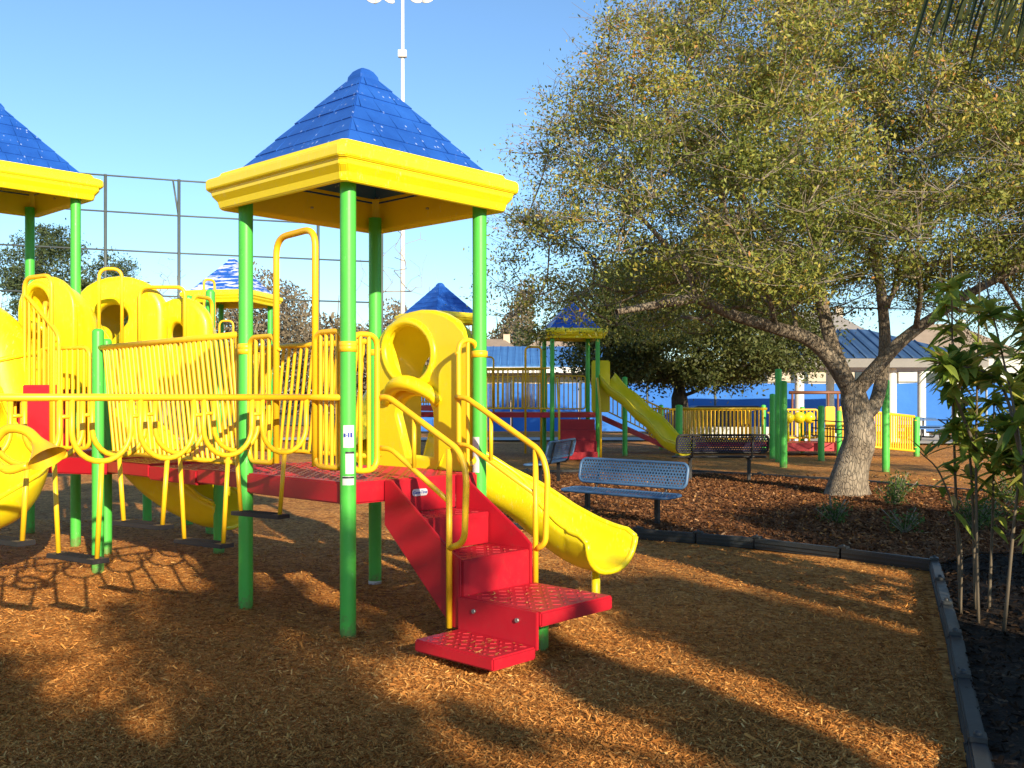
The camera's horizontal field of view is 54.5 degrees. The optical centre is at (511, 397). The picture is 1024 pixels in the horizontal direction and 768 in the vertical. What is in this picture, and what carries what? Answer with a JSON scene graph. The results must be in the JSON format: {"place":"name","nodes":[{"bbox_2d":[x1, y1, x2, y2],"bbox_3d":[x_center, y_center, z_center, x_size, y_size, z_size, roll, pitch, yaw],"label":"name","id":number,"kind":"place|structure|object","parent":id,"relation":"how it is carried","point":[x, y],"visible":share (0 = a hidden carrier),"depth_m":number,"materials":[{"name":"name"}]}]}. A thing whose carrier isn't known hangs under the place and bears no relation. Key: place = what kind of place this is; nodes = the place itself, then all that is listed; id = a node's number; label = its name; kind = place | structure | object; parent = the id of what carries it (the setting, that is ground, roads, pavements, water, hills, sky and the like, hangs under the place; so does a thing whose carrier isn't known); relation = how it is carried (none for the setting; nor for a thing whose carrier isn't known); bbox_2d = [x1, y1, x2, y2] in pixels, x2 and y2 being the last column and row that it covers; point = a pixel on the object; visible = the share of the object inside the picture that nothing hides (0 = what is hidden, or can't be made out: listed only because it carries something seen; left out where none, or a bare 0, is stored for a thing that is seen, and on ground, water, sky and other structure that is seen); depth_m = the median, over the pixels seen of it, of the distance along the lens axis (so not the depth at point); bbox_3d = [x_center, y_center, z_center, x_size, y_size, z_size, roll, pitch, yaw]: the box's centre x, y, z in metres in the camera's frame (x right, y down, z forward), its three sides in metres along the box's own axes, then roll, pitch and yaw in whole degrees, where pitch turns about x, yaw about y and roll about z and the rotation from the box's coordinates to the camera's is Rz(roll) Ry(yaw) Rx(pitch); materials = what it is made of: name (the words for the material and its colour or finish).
{"place":"outdoors","nodes":[
{"label":"outdoors","id":0,"kind":"place"},
{"bbox_2d":[158,401,334,424],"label":"grass field","id":1,"kind":"structure","parent":0,"point":[291,419],"depth_m":73.11,"materials":[{"name":"green plant"}]},
{"bbox_2d":[0,218,107,320],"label":"pine tree","id":2,"kind":"object","parent":1,"relation":"on","point":[45,255],"visible":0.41,"depth_m":59.09,"materials":[{"name":"green plant"}]},
{"bbox_2d":[69,246,149,407],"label":"pine tree","id":3,"kind":"object","parent":1,"relation":"on","point":[123,267],"visible":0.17,"depth_m":59.49,"materials":[{"name":"green plant"}]},
{"bbox_2d":[149,258,185,422],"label":"bare tree","id":4,"kind":"object","parent":1,"relation":"on","point":[169,297],"visible":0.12,"depth_m":59.88,"materials":[{"name":"plant"}]},
{"bbox_2d":[1,261,535,415],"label":"distant woods","id":5,"kind":"object","parent":1,"relation":"on","point":[286,333],"depth_m":87.89,"materials":[{"name":"plant"}]},
{"bbox_2d":[367,0,432,313],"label":"light pole","id":6,"kind":"object","parent":1,"relation":"on","point":[402,53],"visible":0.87,"depth_m":59.89,"materials":[{"name":"white metal"}]},
{"bbox_2d":[487,334,512,345],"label":"house","id":7,"kind":"structure","parent":1,"relation":"on","point":[505,341],"depth_m":74.44,"materials":[{"name":"beige paint"}]},
{"bbox_2d":[490,295,553,345],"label":"bush","id":8,"kind":"object","parent":1,"relation":"on","point":[521,342],"visible":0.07,"depth_m":79.66,"materials":[{"name":"green plant"}]},
{"bbox_2d":[530,341,568,345],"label":"house","id":9,"kind":"structure","parent":1,"relation":"on","point":[559,343],"depth_m":75.44,"materials":[{"name":"beige paint"}]},
{"bbox_2d":[0,425,1015,767],"bbox_3d":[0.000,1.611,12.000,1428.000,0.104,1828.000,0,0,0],"label":"ground","id":10,"kind":"structure","parent":0,"point":[318,513],"depth_m":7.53,"materials":[{"name":"orange wood"}]},
{"bbox_2d":[0,172,382,434],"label":"backstop fence","id":11,"kind":"object","parent":10,"relation":"on","point":[178,208],"visible":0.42,"depth_m":42.37,"materials":[{"name":"grey metal"}]},
{"bbox_2d":[179,258,282,458],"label":"play tower","id":12,"kind":"structure","parent":10,"relation":"on","point":[224,276],"depth_m":22.28,"materials":[{"name":"green paint"}]},
{"bbox_2d":[0,68,637,670],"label":"play structure","id":13,"kind":"object","parent":10,"relation":"on","point":[364,150],"visible":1,"depth_m":7.50,"materials":[{"name":"yellow plastic"}]},
{"bbox_2d":[274,466,588,654],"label":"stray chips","id":14,"kind":"object","parent":13,"relation":"on","point":[492,600],"visible":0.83,"depth_m":6.14,"materials":[{"name":"brown wood"}]},
{"bbox_2d":[356,230,436,374],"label":"bare tree","id":15,"kind":"object","parent":10,"relation":"on","point":[399,277],"visible":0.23,"depth_m":52.11,"materials":[{"name":"brown plant"}]},
{"bbox_2d":[356,283,471,464],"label":"play tower","id":16,"kind":"structure","parent":10,"relation":"on","point":[438,296],"depth_m":25.12,"materials":[{"name":"green paint"}]},
{"bbox_2d":[487,346,621,418],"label":"park building","id":17,"kind":"structure","parent":10,"relation":"on","point":[507,356],"depth_m":52.50,"materials":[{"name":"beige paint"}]},
{"bbox_2d":[421,303,695,459],"bbox_3d":[0.520,-0.426,26.705,7.960,4.452,5.406,0,0,0],"label":"play structure","id":18,"kind":"object","parent":10,"relation":"on","point":[638,408],"visible":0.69,"depth_m":26.61,"materials":[{"name":"green paint"}]},
{"bbox_2d":[525,468,601,472],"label":"edging timber","id":19,"kind":"object","parent":10,"relation":"on","point":[529,470],"visible":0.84,"depth_m":20.65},
{"bbox_2d":[178,437,991,443],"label":"walkway","id":20,"kind":"structure","parent":10,"relation":"on","point":[547,438],"depth_m":37.39,"materials":[{"name":"concrete"}]},
{"bbox_2d":[696,427,768,438],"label":"planter wall","id":21,"kind":"structure","parent":20,"relation":"on","point":[724,430],"depth_m":36.75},
{"bbox_2d":[602,469,667,471],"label":"edging timber","id":22,"kind":"object","parent":10,"relation":"on","point":[635,471],"visible":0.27,"depth_m":20.85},
{"bbox_2d":[633,525,695,543],"bbox_3d":[1.723,1.544,11.235,0.732,0.156,0.100,0,0,29],"label":"edging timber","id":23,"kind":"object","parent":10,"relation":"on","point":[666,536],"visible":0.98,"depth_m":11.19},
{"bbox_2d":[526,237,859,428],"bbox_3d":[5.770,-1.655,31.491,10.811,6.755,8.324,0,0,0],"label":"oak tree","id":24,"kind":"object","parent":10,"relation":"on","point":[762,354],"visible":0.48,"depth_m":29.99,"materials":[{"name":"green plant"}]},
{"bbox_2d":[421,381,1011,433],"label":"windscreen fence","id":25,"kind":"object","parent":10,"relation":"on","point":[906,397],"visible":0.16,"depth_m":44.00,"materials":[{"name":"blue fabric"}]},
{"bbox_2d":[678,468,758,475],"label":"edging timber","id":26,"kind":"object","parent":10,"relation":"on","point":[740,473],"visible":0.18,"depth_m":20.23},
{"bbox_2d":[693,529,754,548],"bbox_3d":[2.313,1.544,10.871,0.697,0.156,0.100,0,0,34],"label":"edging timber","id":27,"kind":"object","parent":10,"relation":"on","point":[702,537],"visible":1,"depth_m":10.83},
{"bbox_2d":[689,406,759,426],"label":"railing","id":28,"kind":"object","parent":10,"relation":"on","point":[720,418],"visible":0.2,"depth_m":41.46,"materials":[{"name":"yellow metal"}]},
{"bbox_2d":[433,471,1023,562],"bbox_3d":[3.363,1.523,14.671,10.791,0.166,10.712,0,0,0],"label":"bark chips","id":29,"kind":"object","parent":10,"relation":"on","point":[814,484],"visible":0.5,"depth_m":13.25,"materials":[{"name":"brown wood"}]},
{"bbox_2d":[523,438,575,481],"bbox_3d":[0.687,1.163,17.576,0.520,0.847,1.713,0,0,19],"label":"park bench","id":30,"kind":"object","parent":29,"relation":"on","point":[551,458],"visible":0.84,"depth_m":17.48,"materials":[{"name":"blue metal"}]},
{"bbox_2d":[561,457,688,524],"bbox_3d":[1.389,1.213,12.502,1.713,0.847,0.520,0,0,43],"label":"park bench","id":31,"kind":"object","parent":29,"relation":"on","point":[657,497],"visible":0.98,"depth_m":12.52,"materials":[{"name":"blue metal"}]},
{"bbox_2d":[672,434,769,479],"bbox_3d":[3.853,1.130,18.424,1.731,0.921,0.553,0,0,-2],"label":"park bench","id":32,"kind":"object","parent":29,"relation":"on","point":[751,451],"visible":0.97,"depth_m":18.23,"materials":[{"name":"brown metal"}]},
{"bbox_2d":[445,0,1023,496],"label":"oak tree","id":33,"kind":"object","parent":29,"relation":"on","point":[773,262],"visible":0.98,"depth_m":13.48,"materials":[{"name":"green plant"}]},
{"bbox_2d":[504,473,1021,545],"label":"fallen leaves","id":34,"kind":"object","parent":29,"relation":"on","point":[830,535],"visible":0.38,"depth_m":13.71,"materials":[{"name":"brown plant"}]},
{"bbox_2d":[816,491,852,522],"bbox_3d":[3.982,1.390,12.188,0.459,0.435,0.566,0,0,33],"label":"shrub","id":35,"kind":"object","parent":29,"relation":"on","point":[837,513],"visible":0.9,"depth_m":12.17,"materials":[{"name":"green plant"}]},
{"bbox_2d":[873,470,922,504],"bbox_3d":[5.376,1.282,13.877,0.655,0.596,0.585,0,0,-40],"label":"shrub","id":36,"kind":"object","parent":29,"relation":"on","point":[895,495],"visible":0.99,"depth_m":13.86,"materials":[{"name":"green plant"}]},
{"bbox_2d":[875,502,925,533],"bbox_3d":[4.499,1.422,11.394,0.550,0.418,0.491,0,0,0],"label":"shrub","id":37,"kind":"object","parent":29,"relation":"on","point":[901,526],"visible":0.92,"depth_m":11.38,"materials":[{"name":"green plant"}]},
{"bbox_2d":[940,492,1002,530],"bbox_3d":[5.365,1.334,11.615,0.704,0.486,0.411,0,0,12],"label":"shrub","id":38,"kind":"object","parent":29,"relation":"on","point":[982,516],"visible":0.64,"depth_m":11.56,"materials":[{"name":"green plant"}]},
{"bbox_2d":[967,492,1023,520],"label":"shrub","id":39,"kind":"object","parent":29,"relation":"on","point":[1002,507],"visible":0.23,"depth_m":12.54,"materials":[{"name":"green plant"}]},
{"bbox_2d":[986,472,1023,503],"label":"shrub","id":40,"kind":"object","parent":29,"relation":"on","point":[1003,489],"visible":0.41,"depth_m":14.28,"materials":[{"name":"green plant"}]},
{"bbox_2d":[649,369,919,471],"bbox_3d":[6.348,0.545,26.098,7.532,2.509,7.063,0,0,28],"label":"play structure","id":41,"kind":"object","parent":10,"relation":"on","point":[781,418],"visible":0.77,"depth_m":26.86,"materials":[{"name":"yellow paint"}]},
{"bbox_2d":[757,471,828,479],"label":"edging timber","id":42,"kind":"object","parent":10,"relation":"on","point":[794,476],"visible":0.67,"depth_m":19.13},
{"bbox_2d":[751,534,840,557],"bbox_3d":[2.941,1.544,10.324,0.100,0.156,1.017,0,0,-44],"label":"edging timber","id":43,"kind":"object","parent":10,"relation":"on","point":[761,543],"visible":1,"depth_m":10.28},
{"bbox_2d":[789,391,840,440],"bbox_3d":[9.550,0.725,30.500,2.100,1.850,0.100,0,0,0],"label":"swing frame","id":44,"kind":"object","parent":10,"relation":"on","point":[815,392],"visible":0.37,"depth_m":30.46,"materials":[{"name":"orange metal"}]},
{"bbox_2d":[837,544,929,570],"bbox_3d":[3.602,1.544,9.615,0.100,0.156,0.962,0,0,-42],"label":"edging timber","id":45,"kind":"object","parent":10,"relation":"on","point":[903,561],"visible":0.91,"depth_m":9.57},
{"bbox_2d":[789,435,990,442],"bbox_3d":[13.136,1.538,37.188,8.729,0.001,7.624,0,0,0],"label":"concrete pad","id":46,"kind":"object","parent":10,"relation":"on","point":[935,439],"visible":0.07,"depth_m":36.34,"materials":[{"name":"grey concrete"}]},
{"bbox_2d":[747,328,988,441],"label":"picnic pavilion","id":47,"kind":"structure","parent":46,"relation":"on","point":[865,343],"depth_m":34.92,"materials":[{"name":"blue metal"}]},
{"bbox_2d":[877,417,941,437],"bbox_3d":[15.300,1.160,38.200,1.800,0.760,1.610,0,0,-17],"label":"picnic table","id":48,"kind":"object","parent":46,"relation":"on","point":[933,436],"visible":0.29,"depth_m":37.92,"materials":[{"name":"grey metal"}]},
{"bbox_2d":[901,419,949,440],"bbox_3d":[14.900,1.160,35.400,1.800,0.760,1.610,0,0,0],"label":"picnic table","id":49,"kind":"object","parent":46,"relation":"on","point":[946,420],"visible":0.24,"depth_m":35.03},
{"bbox_2d":[929,555,945,587],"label":"edging timber","id":50,"kind":"object","parent":10,"relation":"on","point":[935,568],"visible":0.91,"depth_m":8.85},
{"bbox_2d":[869,480,1008,492],"bbox_3d":[7.090,1.544,17.117,0.100,0.156,3.073,0,0,-32],"label":"edging timber","id":51,"kind":"object","parent":10,"relation":"on","point":[879,482],"visible":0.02,"depth_m":17.21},
{"bbox_2d":[933,574,953,612],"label":"edging timber","id":52,"kind":"object","parent":10,"relation":"on","point":[940,588],"visible":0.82,"depth_m":7.84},
{"bbox_2d":[939,598,962,644],"bbox_3d":[3.017,1.544,6.844,0.100,0.156,1.036,0,0,21],"label":"edging timber","id":53,"kind":"object","parent":10,"relation":"on","point":[948,616],"visible":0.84,"depth_m":6.87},
{"bbox_2d":[947,627,972,681],"bbox_3d":[2.647,1.544,5.894,0.100,0.156,1.043,0,0,22],"label":"edging timber","id":54,"kind":"object","parent":10,"relation":"on","point":[957,654],"visible":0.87,"depth_m":5.92,"materials":[{"name":"grey wood"}]},
{"bbox_2d":[953,668,987,752],"bbox_3d":[2.262,1.544,4.919,0.100,0.156,1.093,0,0,21],"label":"edging timber","id":55,"kind":"object","parent":10,"relation":"on","point":[969,716],"visible":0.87,"depth_m":4.91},
{"bbox_2d":[965,730,994,767],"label":"edging timber","id":56,"kind":"object","parent":10,"relation":"on","point":[978,754],"visible":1,"depth_m":4.26,"materials":[{"name":"grey wood"}]},
{"bbox_2d":[941,551,1023,767],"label":"shaded bed","id":57,"kind":"object","parent":10,"relation":"on","point":[998,738],"visible":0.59,"depth_m":6.15,"materials":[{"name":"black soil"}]},
{"bbox_2d":[911,440,973,613],"bbox_3d":[3.065,0.945,7.023,0.524,1.313,0.359,0,0,-34],"label":"sapling","id":58,"kind":"object","parent":57,"relation":"on","point":[952,502],"visible":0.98,"depth_m":7.05,"materials":[{"name":"green plant"}]},
{"bbox_2d":[896,0,1023,104],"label":"palm tree","id":59,"kind":"object","parent":57,"relation":"on","point":[1010,12],"visible":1,"depth_m":4.54,"materials":[{"name":"green plant"}]},
{"bbox_2d":[915,251,1023,631],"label":"loquat shrub","id":60,"kind":"object","parent":57,"relation":"on","point":[963,369],"visible":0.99,"depth_m":6.88,"materials":[{"name":"green plant"}]},
{"bbox_2d":[0,0,1023,393],"label":"sky","id":61,"kind":"structure","parent":0,"point":[191,90],"materials":[{"name":"blue"}]},
{"bbox_2d":[741,306,873,383],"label":"house","id":62,"kind":"structure","parent":0,"point":[851,325],"depth_m":70.00,"materials":[{"name":"beige paint"}]},
{"bbox_2d":[791,372,807,383],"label":"window","id":63,"kind":"structure","parent":62,"relation":"in","point":[793,380],"depth_m":69.93,"materials":[{"name":"grey glass"}]},
{"bbox_2d":[855,372,861,379],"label":"window","id":64,"kind":"structure","parent":62,"relation":"in","point":[857,374],"depth_m":69.93,"materials":[{"name":"grey glass"}]},
{"bbox_2d":[896,319,1023,383],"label":"house","id":65,"kind":"structure","parent":0,"point":[926,336],"depth_m":72.07,"materials":[{"name":"beige"}]},
{"bbox_2d":[926,373,937,383],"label":"window","id":66,"kind":"structure","parent":65,"relation":"in","point":[931,375],"depth_m":71.92,"materials":[{"name":"grey glass"}]}
]}

